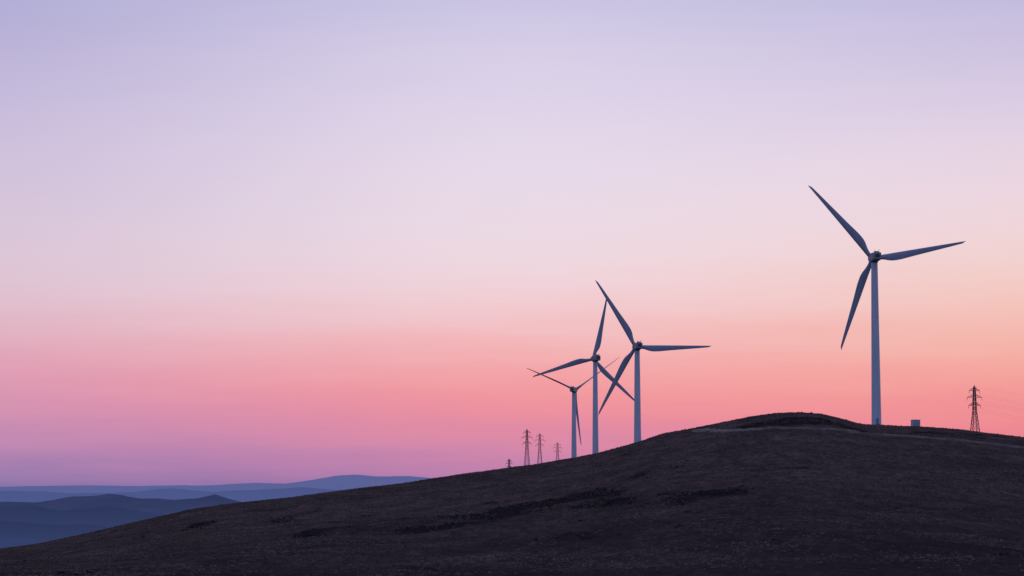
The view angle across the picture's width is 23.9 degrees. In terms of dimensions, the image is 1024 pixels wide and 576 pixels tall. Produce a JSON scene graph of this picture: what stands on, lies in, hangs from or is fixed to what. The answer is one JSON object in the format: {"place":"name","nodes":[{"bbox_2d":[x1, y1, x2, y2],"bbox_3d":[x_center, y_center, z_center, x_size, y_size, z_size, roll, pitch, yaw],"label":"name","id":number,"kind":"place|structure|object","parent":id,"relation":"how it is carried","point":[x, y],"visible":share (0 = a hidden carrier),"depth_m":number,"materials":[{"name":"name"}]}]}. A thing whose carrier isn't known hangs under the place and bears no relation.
{"place":"outdoors","nodes":[
{"label":"outdoors","id":0,"kind":"place"},
{"bbox_2d":[0,537,51,547],"bbox_3d":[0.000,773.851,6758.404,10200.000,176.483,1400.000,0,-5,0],"label":"mountain range","id":1,"kind":"structure","parent":0,"point":[6,542],"depth_m":6714.00,"materials":[{"name":"blue"}]},
{"bbox_2d":[0,521,107,539],"bbox_3d":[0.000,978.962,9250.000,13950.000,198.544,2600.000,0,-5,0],"label":"mountain range","id":2,"kind":"structure","parent":0,"point":[32,530],"depth_m":9052.48,"materials":[{"name":"blue"}]},
{"bbox_2d":[0,505,164,527],"bbox_3d":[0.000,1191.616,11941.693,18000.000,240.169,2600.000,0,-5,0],"label":"mountain range","id":3,"kind":"structure","parent":0,"point":[107,516],"depth_m":11700.16,"materials":[{"name":"blue"}]},
{"bbox_2d":[0,494,239,514],"bbox_3d":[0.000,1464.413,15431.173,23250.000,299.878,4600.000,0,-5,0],"label":"mountain range","id":4,"kind":"structure","parent":0,"point":[160,506],"depth_m":15069.74,"materials":[{"name":"blue"}]},
{"bbox_2d":[0,487,338,501],"bbox_3d":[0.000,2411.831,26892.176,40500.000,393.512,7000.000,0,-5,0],"label":"mountain range","id":5,"kind":"structure","parent":0,"point":[170,494],"depth_m":26342.72,"materials":[{"name":"blue"}]},
{"bbox_2d":[0,475,429,492],"bbox_3d":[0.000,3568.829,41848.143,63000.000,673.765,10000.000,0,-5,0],"label":"mountain range","id":6,"kind":"structure","parent":0,"point":[342,482],"depth_m":41056.22,"materials":[{"name":"blue"}]},
{"bbox_2d":[0,412,1023,575],"bbox_3d":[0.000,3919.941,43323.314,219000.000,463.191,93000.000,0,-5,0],"label":"hill","id":7,"kind":"structure","parent":0,"point":[629,538],"depth_m":489.14,"materials":[{"name":"brown plant"}]},
{"bbox_2d":[22,412,1019,574],"bbox_3d":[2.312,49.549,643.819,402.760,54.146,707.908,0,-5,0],"label":"scrub","id":8,"kind":"object","parent":7,"relation":"on","point":[590,494],"visible":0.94,"depth_m":561.29,"materials":[{"name":"black plant"}]},
{"bbox_2d":[522,429,531,464],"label":"electricity pylon","id":9,"kind":"object","parent":7,"relation":"on","point":[527,441],"visible":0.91,"depth_m":1796.47,"materials":[{"name":"metal"}]},
{"bbox_2d":[536,433,541,462],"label":"electricity pylon","id":10,"kind":"object","parent":7,"relation":"on","point":[540,448],"visible":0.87,"depth_m":1996.29,"materials":[{"name":"metal"}]},
{"bbox_2d":[527,358,617,457],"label":"wind turbine","id":11,"kind":"object","parent":7,"relation":"on","point":[573,390],"visible":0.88,"depth_m":1637.94,"materials":[{"name":"paint"}]},
{"bbox_2d":[533,300,633,453],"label":"wind turbine","id":12,"kind":"object","parent":7,"relation":"on","point":[595,358],"visible":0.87,"depth_m":1400.27,"materials":[{"name":"paint"}]},
{"bbox_2d":[595,280,709,442],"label":"wind turbine","id":13,"kind":"object","parent":7,"relation":"on","point":[637,346],"visible":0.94,"depth_m":1175.39,"materials":[{"name":"paint"}]},
{"bbox_2d":[808,185,964,424],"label":"wind turbine","id":14,"kind":"object","parent":7,"relation":"on","point":[874,257],"visible":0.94,"depth_m":941.44,"materials":[{"name":"paint"}]},
{"bbox_2d":[911,420,919,425],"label":"transformer kiosk","id":15,"kind":"object","parent":7,"relation":"on","point":[915,422],"visible":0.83,"depth_m":942.84,"materials":[{"name":"paint"}]},
{"bbox_2d":[967,385,981,431],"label":"electricity pylon","id":16,"kind":"object","parent":7,"relation":"on","point":[972,404],"visible":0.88,"depth_m":1299.12,"materials":[{"name":"metal"}]},
{"bbox_2d":[0,0,1023,486],"label":"sky","id":17,"kind":"structure","parent":0,"point":[242,241],"materials":[{"name":"pink"}]},
{"bbox_2d":[691,427,1023,448],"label":"dirt track","id":18,"kind":"structure","parent":0,"point":[715,430],"depth_m":783.70,"materials":[{"name":"soil"}]}
]}

